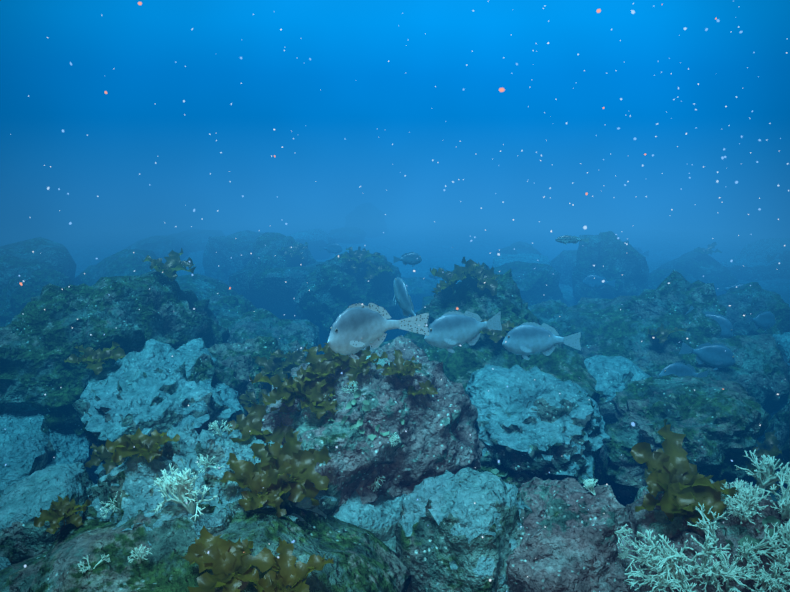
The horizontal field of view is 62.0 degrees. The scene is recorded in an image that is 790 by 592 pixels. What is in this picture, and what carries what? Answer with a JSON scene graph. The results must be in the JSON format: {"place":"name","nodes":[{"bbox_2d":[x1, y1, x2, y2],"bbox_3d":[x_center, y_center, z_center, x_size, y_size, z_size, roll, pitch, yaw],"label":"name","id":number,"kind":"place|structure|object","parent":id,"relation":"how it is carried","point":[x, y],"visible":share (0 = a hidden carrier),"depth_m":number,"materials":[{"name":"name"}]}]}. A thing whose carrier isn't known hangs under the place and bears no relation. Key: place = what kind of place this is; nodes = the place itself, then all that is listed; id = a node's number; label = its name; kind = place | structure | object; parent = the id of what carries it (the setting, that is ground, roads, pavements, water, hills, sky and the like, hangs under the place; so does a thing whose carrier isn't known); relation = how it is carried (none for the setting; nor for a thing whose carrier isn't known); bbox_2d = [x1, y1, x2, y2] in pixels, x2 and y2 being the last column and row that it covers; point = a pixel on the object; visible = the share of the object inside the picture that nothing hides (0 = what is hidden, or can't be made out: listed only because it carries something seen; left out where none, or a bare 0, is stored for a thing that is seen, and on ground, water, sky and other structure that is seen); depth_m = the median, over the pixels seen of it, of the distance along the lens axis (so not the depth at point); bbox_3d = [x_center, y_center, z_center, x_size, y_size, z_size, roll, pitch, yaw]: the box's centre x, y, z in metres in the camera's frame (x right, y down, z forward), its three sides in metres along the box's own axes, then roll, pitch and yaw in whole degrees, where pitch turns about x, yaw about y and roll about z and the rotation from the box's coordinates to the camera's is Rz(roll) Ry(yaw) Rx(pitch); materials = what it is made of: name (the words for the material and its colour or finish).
{"place":"outdoors","nodes":[
{"label":"outdoors","id":0,"kind":"place"},
{"bbox_2d":[327,303,428,358],"bbox_3d":[-0.083,0.143,2.857,0.463,0.245,0.110,-6,15,-21],"label":"fish","id":1,"kind":"object","parent":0,"point":[370,324],"visible":1,"depth_m":2.84,"materials":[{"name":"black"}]},
{"bbox_2d":[0,144,789,506],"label":"water","id":2,"kind":"structure","parent":0,"point":[682,208],"depth_m":25.02,"materials":[{"name":"liquid"}]},
{"bbox_2d":[0,551,47,591],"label":"reef rock","id":3,"kind":"object","parent":2,"relation":"on","point":[6,573],"depth_m":3.32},
{"bbox_2d":[0,237,76,293],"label":"reef rock","id":4,"kind":"object","parent":2,"relation":"on","point":[17,259],"visible":0.44,"depth_m":8.95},
{"bbox_2d":[0,269,77,326],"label":"reef rock","id":5,"kind":"object","parent":2,"relation":"on","point":[15,297],"visible":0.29,"depth_m":8.07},
{"bbox_2d":[0,398,100,494],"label":"reef rock","id":6,"kind":"object","parent":2,"relation":"on","point":[31,443],"visible":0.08,"depth_m":4.90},
{"bbox_2d":[74,265,94,285],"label":"reef rock","id":7,"kind":"object","parent":2,"relation":"on","point":[82,277],"depth_m":9.55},
{"bbox_2d":[0,270,229,453],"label":"reef rock","id":8,"kind":"object","parent":2,"relation":"on","point":[38,342],"visible":0.38,"depth_m":5.23,"materials":[{"name":"stone"}]},
{"bbox_2d":[64,341,125,374],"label":"kelp","id":9,"kind":"object","parent":8,"relation":"on","point":[92,359],"visible":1,"depth_m":4.76},
{"bbox_2d":[142,248,195,281],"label":"kelp","id":10,"kind":"object","parent":8,"relation":"on","point":[172,266],"visible":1,"depth_m":5.84},
{"bbox_2d":[80,249,177,285],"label":"reef rock","id":11,"kind":"object","parent":2,"relation":"on","point":[126,262],"visible":0.23,"depth_m":9.38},
{"bbox_2d":[125,236,188,263],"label":"reef rock","id":12,"kind":"object","parent":2,"relation":"on","point":[162,247],"visible":0.33,"depth_m":11.97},
{"bbox_2d":[72,338,246,477],"bbox_3d":[-1.720,0.933,4.898,1.171,1.210,1.458,-6,15,-23],"label":"reef rock","id":13,"kind":"object","parent":2,"relation":"on","point":[151,386],"visible":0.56,"depth_m":4.48,"materials":[{"name":"stone"}]},
{"bbox_2d":[85,443,125,474],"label":"kelp","id":14,"kind":"object","parent":13,"relation":"on","point":[100,454],"visible":0.52,"depth_m":4.05},
{"bbox_2d":[168,229,224,251],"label":"reef rock","id":15,"kind":"object","parent":2,"relation":"on","point":[194,240],"visible":0.38,"depth_m":13.19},
{"bbox_2d":[175,274,237,299],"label":"reef rock","id":16,"kind":"object","parent":2,"relation":"on","point":[202,287],"visible":0.04,"depth_m":8.15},
{"bbox_2d":[9,506,410,591],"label":"reef rock","id":17,"kind":"object","parent":2,"relation":"on","point":[364,560],"visible":0.5,"depth_m":2.91,"materials":[{"name":"stone"}]},
{"bbox_2d":[34,495,90,533],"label":"kelp","id":18,"kind":"object","parent":17,"relation":"on","point":[56,513],"visible":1,"depth_m":3.12},
{"bbox_2d":[180,526,279,591],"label":"kelp","id":19,"kind":"object","parent":17,"relation":"on","point":[222,559],"visible":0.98,"depth_m":2.72},
{"bbox_2d":[254,537,333,591],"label":"kelp","id":20,"kind":"object","parent":17,"relation":"on","point":[290,574],"visible":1,"depth_m":2.67},
{"bbox_2d":[82,423,338,546],"bbox_3d":[-0.976,1.388,3.506,1.413,1.365,1.237,0,14,-1],"label":"reef rock","id":21,"kind":"object","parent":2,"relation":"on","point":[130,480],"visible":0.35,"depth_m":3.19,"materials":[{"name":"stone"}]},
{"bbox_2d":[105,427,179,462],"bbox_3d":[-1.237,0.744,3.257,0.320,0.156,0.331,0,14,-1],"label":"kelp","id":22,"kind":"object","parent":21,"relation":"on","point":[147,447],"visible":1,"depth_m":3.21},
{"bbox_2d":[153,463,204,504],"bbox_3d":[-0.976,0.876,2.981,0.216,0.178,0.165,3,14,13],"label":"coral","id":23,"kind":"object","parent":21,"relation":"on","point":[188,486],"visible":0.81,"depth_m":2.97},
{"bbox_2d":[152,468,217,520],"bbox_3d":[-0.939,0.898,2.931,0.306,0.234,0.209,6,15,21],"label":"coral","id":24,"kind":"object","parent":21,"relation":"on","point":[180,499],"visible":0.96,"depth_m":2.94},
{"bbox_2d":[219,453,296,517],"bbox_3d":[-0.655,0.893,3.102,0.363,0.239,0.304,0,14,-1],"label":"kelp","id":25,"kind":"object","parent":21,"relation":"on","point":[248,474],"visible":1,"depth_m":3.12},
{"bbox_2d":[250,428,332,505],"bbox_3d":[-0.496,0.863,3.314,0.416,0.259,0.434,-12,18,-40],"label":"kelp","id":26,"kind":"object","parent":21,"relation":"on","point":[299,460],"visible":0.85,"depth_m":3.33},
{"bbox_2d":[208,343,254,414],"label":"reef rock","id":27,"kind":"object","parent":2,"relation":"on","point":[233,368],"visible":0.23,"depth_m":5.13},
{"bbox_2d":[208,294,256,316],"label":"reef rock","id":28,"kind":"object","parent":2,"relation":"on","point":[220,305],"visible":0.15,"depth_m":7.35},
{"bbox_2d":[202,230,263,285],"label":"reef rock","id":29,"kind":"object","parent":2,"relation":"on","point":[235,246],"visible":0.42,"depth_m":10.74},
{"bbox_2d":[216,308,323,354],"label":"reef rock","id":30,"kind":"object","parent":2,"relation":"on","point":[251,324],"visible":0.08,"depth_m":6.71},
{"bbox_2d":[239,336,307,413],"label":"reef rock","id":31,"kind":"object","parent":2,"relation":"on","point":[261,346],"visible":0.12,"depth_m":5.41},
{"bbox_2d":[239,384,271,408],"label":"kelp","id":32,"kind":"object","parent":31,"relation":"on","point":[245,400],"visible":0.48,"depth_m":5.01},
{"bbox_2d":[253,351,290,382],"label":"kelp","id":33,"kind":"object","parent":31,"relation":"on","point":[273,366],"visible":0.85,"depth_m":5.08},
{"bbox_2d":[270,348,309,368],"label":"kelp","id":34,"kind":"object","parent":31,"relation":"on","point":[296,358],"visible":0.58,"depth_m":5.13},
{"bbox_2d":[229,262,324,319],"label":"reef rock","id":35,"kind":"object","parent":2,"relation":"on","point":[273,291],"visible":0.27,"depth_m":8.71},
{"bbox_2d":[244,232,316,269],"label":"reef rock","id":36,"kind":"object","parent":2,"relation":"on","point":[264,257],"visible":0.17,"depth_m":9.38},
{"bbox_2d":[286,228,335,255],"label":"reef rock","id":37,"kind":"object","parent":2,"relation":"on","point":[314,239],"visible":0.44,"depth_m":12.55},
{"bbox_2d":[294,251,404,346],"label":"reef rock","id":38,"kind":"object","parent":2,"relation":"on","point":[335,286],"visible":0.6,"depth_m":7.85,"materials":[{"name":"stone"}]},
{"bbox_2d":[337,246,380,272],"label":"kelp","id":39,"kind":"object","parent":38,"relation":"on","point":[356,259],"visible":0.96,"depth_m":7.90},
{"bbox_2d":[362,260,392,278],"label":"kelp","id":40,"kind":"object","parent":38,"relation":"on","point":[374,270],"visible":0.98,"depth_m":7.75},
{"bbox_2d":[332,490,406,540],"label":"reef rock","id":41,"kind":"object","parent":2,"relation":"on","point":[379,518],"visible":0.02,"depth_m":3.58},
{"bbox_2d":[261,335,484,505],"bbox_3d":[-0.182,1.014,4.291,1.459,1.434,1.393,-6,15,-24],"label":"reef rock","id":42,"kind":"object","parent":2,"relation":"on","point":[436,439],"visible":0.42,"depth_m":3.72,"materials":[{"name":"stone"}]},
{"bbox_2d":[225,401,299,445],"bbox_3d":[-0.779,0.753,3.786,0.479,0.252,0.405,0,14,-1],"label":"kelp","id":43,"kind":"object","parent":42,"relation":"on","point":[249,425],"visible":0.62,"depth_m":3.80},
{"bbox_2d":[249,363,331,406],"bbox_3d":[-0.560,0.545,3.789,0.473,0.224,0.389,-9,16,-31],"label":"kelp","id":44,"kind":"object","parent":42,"relation":"on","point":[288,396],"visible":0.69,"depth_m":3.72},
{"bbox_2d":[281,372,337,418],"bbox_3d":[-0.479,0.556,3.695,0.329,0.254,0.339,0,14,-1],"label":"kelp","id":45,"kind":"object","parent":42,"relation":"on","point":[302,389],"visible":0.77,"depth_m":3.69},
{"bbox_2d":[290,344,342,392],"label":"kelp","id":46,"kind":"object","parent":42,"relation":"on","point":[319,367],"visible":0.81,"depth_m":3.83},
{"bbox_2d":[315,339,357,362],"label":"kelp","id":47,"kind":"object","parent":42,"relation":"on","point":[326,348],"visible":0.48,"depth_m":3.89},
{"bbox_2d":[326,389,371,426],"bbox_3d":[-0.261,0.598,3.677,0.267,0.163,0.329,0,14,-1],"label":"fan algae","id":48,"kind":"object","parent":42,"relation":"on","point":[367,407],"visible":0.9,"depth_m":3.62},
{"bbox_2d":[325,346,387,385],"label":"kelp","id":49,"kind":"object","parent":42,"relation":"on","point":[358,366],"visible":0.79,"depth_m":3.83},
{"bbox_2d":[375,347,421,379],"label":"kelp","id":50,"kind":"object","parent":42,"relation":"on","point":[399,368],"visible":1,"depth_m":3.80},
{"bbox_2d":[407,380,437,395],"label":"kelp","id":51,"kind":"object","parent":42,"relation":"on","point":[427,387],"visible":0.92,"depth_m":3.74},
{"bbox_2d":[384,314,411,340],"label":"reef rock","id":52,"kind":"object","parent":2,"relation":"on","point":[393,334],"visible":0.06,"depth_m":8.18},
{"bbox_2d":[401,277,438,308],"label":"reef rock","id":53,"kind":"object","parent":2,"relation":"on","point":[419,289],"visible":0.23,"depth_m":9.71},
{"bbox_2d":[394,467,533,591],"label":"reef rock","id":54,"kind":"object","parent":2,"relation":"on","point":[444,525],"visible":0.85,"depth_m":3.17,"materials":[{"name":"stone"}]},
{"bbox_2d":[415,262,540,359],"bbox_3d":[0.826,0.582,6.118,1.179,1.714,1.241,-6,15,-22],"label":"reef rock","id":55,"kind":"object","parent":2,"relation":"on","point":[506,301],"visible":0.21,"depth_m":5.82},
{"bbox_2d":[430,259,478,294],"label":"kelp","id":56,"kind":"object","parent":55,"relation":"on","point":[455,275],"visible":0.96,"depth_m":5.81},
{"bbox_2d":[461,256,499,295],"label":"kelp","id":57,"kind":"object","parent":55,"relation":"on","point":[479,274],"visible":0.79,"depth_m":5.87},
{"bbox_2d":[379,331,606,490],"bbox_3d":[0.746,1.122,5.635,2.321,1.659,2.407,0,14,-1],"label":"reef rock","id":58,"kind":"object","parent":2,"relation":"on","point":[463,362],"visible":0.1,"depth_m":5.37,"materials":[{"name":"pale rock"}]},
{"bbox_2d":[479,318,518,342],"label":"kelp","id":59,"kind":"object","parent":58,"relation":"on","point":[496,335],"visible":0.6,"depth_m":5.47},
{"bbox_2d":[466,364,610,485],"bbox_3d":[1.037,0.986,4.883,1.094,0.861,1.136,0,14,-1],"label":"reef rock","id":60,"kind":"object","parent":58,"relation":"on","point":[563,434],"visible":0.83,"depth_m":4.54,"materials":[{"name":"stone"}]},
{"bbox_2d":[496,241,541,254],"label":"reef rock","id":61,"kind":"object","parent":2,"relation":"on","point":[520,247],"visible":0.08,"depth_m":12.01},
{"bbox_2d":[492,253,554,268],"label":"reef rock","id":62,"kind":"object","parent":2,"relation":"on","point":[500,260],"visible":0.23,"depth_m":10.12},
{"bbox_2d":[493,261,569,306],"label":"reef rock","id":63,"kind":"object","parent":2,"relation":"on","point":[530,280],"visible":0.29,"depth_m":8.99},
{"bbox_2d":[528,299,567,327],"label":"reef rock","id":64,"kind":"object","parent":2,"relation":"on","point":[549,312],"visible":0.21,"depth_m":7.08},
{"bbox_2d":[550,250,576,286],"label":"reef rock","id":65,"kind":"object","parent":2,"relation":"on","point":[563,263],"visible":0.19,"depth_m":10.21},
{"bbox_2d":[506,477,638,591],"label":"reef rock","id":66,"kind":"object","parent":2,"relation":"on","point":[572,546],"visible":0.67,"depth_m":3.14,"materials":[{"name":"stone"}]},
{"bbox_2d":[572,231,648,301],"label":"reef rock","id":67,"kind":"object","parent":2,"relation":"on","point":[626,267],"visible":0.75,"depth_m":9.01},
{"bbox_2d":[590,421,635,502],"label":"reef rock","id":68,"kind":"object","parent":2,"relation":"on","point":[601,475],"visible":0.04,"depth_m":5.01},
{"bbox_2d":[554,296,771,439],"bbox_3d":[2.526,0.869,6.711,2.055,1.619,2.208,0,14,-1],"label":"reef rock","id":69,"kind":"object","parent":2,"relation":"on","point":[606,327],"visible":0.23,"depth_m":6.31,"materials":[{"name":"stone"}]},
{"bbox_2d":[648,323,686,343],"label":"kelp","id":70,"kind":"object","parent":69,"relation":"on","point":[661,334],"visible":1,"depth_m":6.04},
{"bbox_2d":[648,269,697,289],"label":"reef rock","id":71,"kind":"object","parent":2,"relation":"on","point":[657,278],"visible":0.25,"depth_m":9.82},
{"bbox_2d":[624,270,725,337],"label":"reef rock","id":72,"kind":"object","parent":2,"relation":"on","point":[679,294],"visible":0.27,"depth_m":6.37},
{"bbox_2d":[606,374,769,495],"bbox_3d":[2.186,1.095,4.934,1.136,0.868,1.192,6,15,21],"label":"reef rock","id":73,"kind":"object","parent":2,"relation":"on","point":[716,423],"visible":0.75,"depth_m":4.66,"materials":[{"name":"stone"}]},
{"bbox_2d":[745,445,781,493],"bbox_3d":[2.588,1.197,4.655,0.390,0.219,0.360,-10,17,-36],"label":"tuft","id":74,"kind":"object","parent":73,"relation":"on","point":[774,451],"visible":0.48,"depth_m":4.68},
{"bbox_2d":[657,249,737,295],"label":"reef rock","id":75,"kind":"object","parent":2,"relation":"on","point":[699,266],"visible":0.52,"depth_m":10.29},
{"bbox_2d":[624,479,789,591],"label":"reef rock","id":76,"kind":"object","parent":2,"relation":"on","point":[677,532],"visible":0.38,"depth_m":3.06,"materials":[{"name":"stone"}]},
{"bbox_2d":[617,537,670,571],"bbox_3d":[1.161,1.216,3.076,0.224,0.199,0.133,4,15,16],"label":"coral","id":77,"kind":"object","parent":76,"relation":"on","point":[623,555],"visible":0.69,"depth_m":3.11},
{"bbox_2d":[625,540,674,591],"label":"coral","id":78,"kind":"object","parent":76,"relation":"on","point":[638,574],"visible":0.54,"depth_m":3.04},
{"bbox_2d":[636,529,701,588],"bbox_3d":[1.220,1.197,2.983,0.206,0.249,0.281,-2,14,-9],"label":"coral","id":79,"kind":"object","parent":76,"relation":"on","point":[660,580],"visible":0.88,"depth_m":2.94},
{"bbox_2d":[649,546,689,591],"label":"coral","id":80,"kind":"object","parent":76,"relation":"on","point":[673,574],"visible":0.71,"depth_m":2.94},
{"bbox_2d":[634,488,725,527],"bbox_3d":[1.400,1.017,3.212,0.422,0.237,0.336,-11,18,-38],"label":"kelp","id":81,"kind":"object","parent":76,"relation":"on","point":[688,513],"visible":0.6,"depth_m":3.11},
{"bbox_2d":[630,419,737,518],"bbox_3d":[1.408,0.892,3.282,0.453,0.366,0.582,-3,14,-11],"label":"kelp","id":82,"kind":"object","parent":76,"relation":"on","point":[672,469],"visible":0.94,"depth_m":3.23},
{"bbox_2d":[656,534,746,591],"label":"coral","id":83,"kind":"object","parent":76,"relation":"on","point":[714,573],"visible":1,"depth_m":2.82},
{"bbox_2d":[681,551,732,591],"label":"coral","id":84,"kind":"object","parent":76,"relation":"on","point":[706,580],"visible":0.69,"depth_m":2.88},
{"bbox_2d":[687,502,727,545],"bbox_3d":[1.427,1.052,3.022,0.173,0.201,0.258,0,14,-1],"label":"coral","id":85,"kind":"object","parent":76,"relation":"on","point":[712,526],"visible":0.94,"depth_m":2.98},
{"bbox_2d":[716,550,756,584],"bbox_3d":[1.475,1.191,2.877,0.149,0.135,0.170,0,14,-1],"label":"coral","id":86,"kind":"object","parent":76,"relation":"on","point":[748,566],"visible":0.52,"depth_m":2.83},
{"bbox_2d":[733,478,762,519],"bbox_3d":[1.626,0.945,3.033,0.124,0.149,0.211,6,15,24],"label":"coral","id":87,"kind":"object","parent":76,"relation":"on","point":[739,488],"visible":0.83,"depth_m":3.02},
{"bbox_2d":[726,482,770,524],"bbox_3d":[1.594,0.953,2.956,0.193,0.204,0.180,0,14,-1],"label":"coral","id":88,"kind":"object","parent":76,"relation":"on","point":[755,497],"visible":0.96,"depth_m":2.96},
{"bbox_2d":[735,537,761,566],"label":"coral","id":89,"kind":"object","parent":76,"relation":"on","point":[747,557],"visible":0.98,"depth_m":2.89},
{"bbox_2d":[737,516,784,554],"bbox_3d":[1.638,1.074,2.950,0.254,0.145,0.124,0,14,-1],"label":"fan algae","id":90,"kind":"object","parent":76,"relation":"on","point":[769,519],"visible":0.6,"depth_m":2.97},
{"bbox_2d":[735,450,789,494],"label":"coral","id":91,"kind":"object","parent":76,"relation":"on","point":[769,479],"visible":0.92,"depth_m":3.27},
{"bbox_2d":[744,564,789,591],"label":"coral","id":92,"kind":"object","parent":76,"relation":"on","point":[759,580],"visible":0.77,"depth_m":2.85},
{"bbox_2d":[748,564,789,591],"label":"coral","id":93,"kind":"object","parent":76,"relation":"on","point":[783,579],"visible":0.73,"depth_m":2.84},
{"bbox_2d":[752,519,789,581],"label":"coral","id":94,"kind":"object","parent":76,"relation":"on","point":[787,551],"visible":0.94,"depth_m":2.90},
{"bbox_2d":[754,522,789,571],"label":"coral","id":95,"kind":"object","parent":76,"relation":"on","point":[766,552],"visible":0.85,"depth_m":2.91},
{"bbox_2d":[759,468,789,508],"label":"coral","id":96,"kind":"object","parent":76,"relation":"on","point":[782,487],"visible":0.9,"depth_m":3.00},
{"bbox_2d":[771,490,789,519],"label":"coral","id":97,"kind":"object","parent":76,"relation":"on","point":[785,510],"visible":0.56,"depth_m":2.98},
{"bbox_2d":[711,334,789,413],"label":"reef rock","id":98,"kind":"object","parent":2,"relation":"on","point":[762,376],"visible":0.5,"depth_m":5.88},
{"bbox_2d":[717,282,789,336],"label":"reef rock","id":99,"kind":"object","parent":2,"relation":"on","point":[753,299],"visible":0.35,"depth_m":7.08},
{"bbox_2d":[720,238,789,280],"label":"reef rock","id":100,"kind":"object","parent":2,"relation":"on","point":[760,260],"visible":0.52,"depth_m":10.82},
{"bbox_2d":[763,395,789,483],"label":"reef rock","id":101,"kind":"object","parent":2,"relation":"on","point":[779,422],"visible":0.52,"depth_m":5.46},
{"bbox_2d":[757,430,789,468],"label":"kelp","id":102,"kind":"object","parent":101,"relation":"on","point":[770,442],"visible":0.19,"depth_m":5.38},
{"bbox_2d":[771,332,789,411],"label":"reef rock","id":103,"kind":"object","parent":2,"relation":"on","point":[782,341],"visible":0.1,"depth_m":6.53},
{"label":"reef rock","id":104,"kind":"object","parent":2,"relation":"on","visible":0},
{"bbox_2d":[0,462,94,564],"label":"reef rock","id":105,"kind":"object","parent":104,"relation":"on","point":[24,501],"visible":0.44,"depth_m":3.58,"materials":[{"name":"stone"}]},
{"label":"reef rock","id":106,"kind":"object","parent":2,"relation":"on","visible":0},
{"bbox_2d":[584,355,650,421],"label":"reef rock","id":107,"kind":"object","parent":106,"relation":"on","point":[612,375],"visible":0.21,"depth_m":5.37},
{"bbox_2d":[0,0,789,150],"label":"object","id":108,"kind":"structure","parent":0,"point":[349,44],"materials":[{"name":"liquid"}]},
{"bbox_2d":[5,2,788,591],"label":"marine snow","id":109,"kind":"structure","parent":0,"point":[481,208],"depth_m":1.47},
{"bbox_2d":[393,252,421,266],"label":"fish","id":110,"kind":"object","parent":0,"point":[409,258],"visible":1,"depth_m":6.96},
{"bbox_2d":[393,277,427,323],"bbox_3d":[0.089,0.046,4.868,0.148,0.242,0.469,-6,53,-22],"label":"fish","id":111,"kind":"object","parent":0,"point":[404,300],"visible":0.98,"depth_m":4.85,"materials":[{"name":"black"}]},
{"bbox_2d":[424,311,501,352],"bbox_3d":[0.421,0.203,3.974,0.500,0.258,0.118,-9,15,-7],"label":"fish","id":112,"kind":"object","parent":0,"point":[448,331],"visible":1,"depth_m":3.95,"materials":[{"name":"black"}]},
{"bbox_2d":[502,322,580,359],"bbox_3d":[0.980,0.297,4.431,0.510,0.263,0.120,-3,14,4],"label":"fish","id":113,"kind":"object","parent":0,"point":[525,340],"visible":1,"depth_m":4.41,"materials":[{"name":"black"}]},
{"bbox_2d":[555,235,588,244],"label":"striped fish","id":114,"kind":"object","parent":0,"point":[564,239],"visible":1,"depth_m":6.49,"materials":[{"name":"black"}]},
{"bbox_2d":[582,274,615,289],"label":"fish","id":115,"kind":"object","parent":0,"point":[590,282],"visible":0.98,"depth_m":8.50},
{"bbox_2d":[659,362,708,377],"bbox_3d":[2.374,0.650,5.406,0.438,0.226,0.103,3,13,-10],"label":"dark fish","id":116,"kind":"object","parent":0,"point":[679,369],"visible":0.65,"depth_m":5.37},
{"bbox_2d":[679,342,734,369],"bbox_3d":[2.768,0.517,5.812,0.479,0.247,0.112,14,16,6],"label":"dark fish","id":117,"kind":"object","parent":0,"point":[716,355],"visible":1,"depth_m":5.79},
{"bbox_2d":[685,305,732,337],"bbox_3d":[2.984,0.246,6.217,0.449,0.231,0.105,33,26,19],"label":"dark fish","id":118,"kind":"object","parent":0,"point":[725,324],"visible":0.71,"depth_m":6.16},
{"bbox_2d":[745,310,775,331],"bbox_3d":[3.575,0.238,6.420,0.408,0.210,0.095,5,11,-23],"label":"dark fish","id":119,"kind":"object","parent":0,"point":[765,320],"visible":1,"depth_m":6.41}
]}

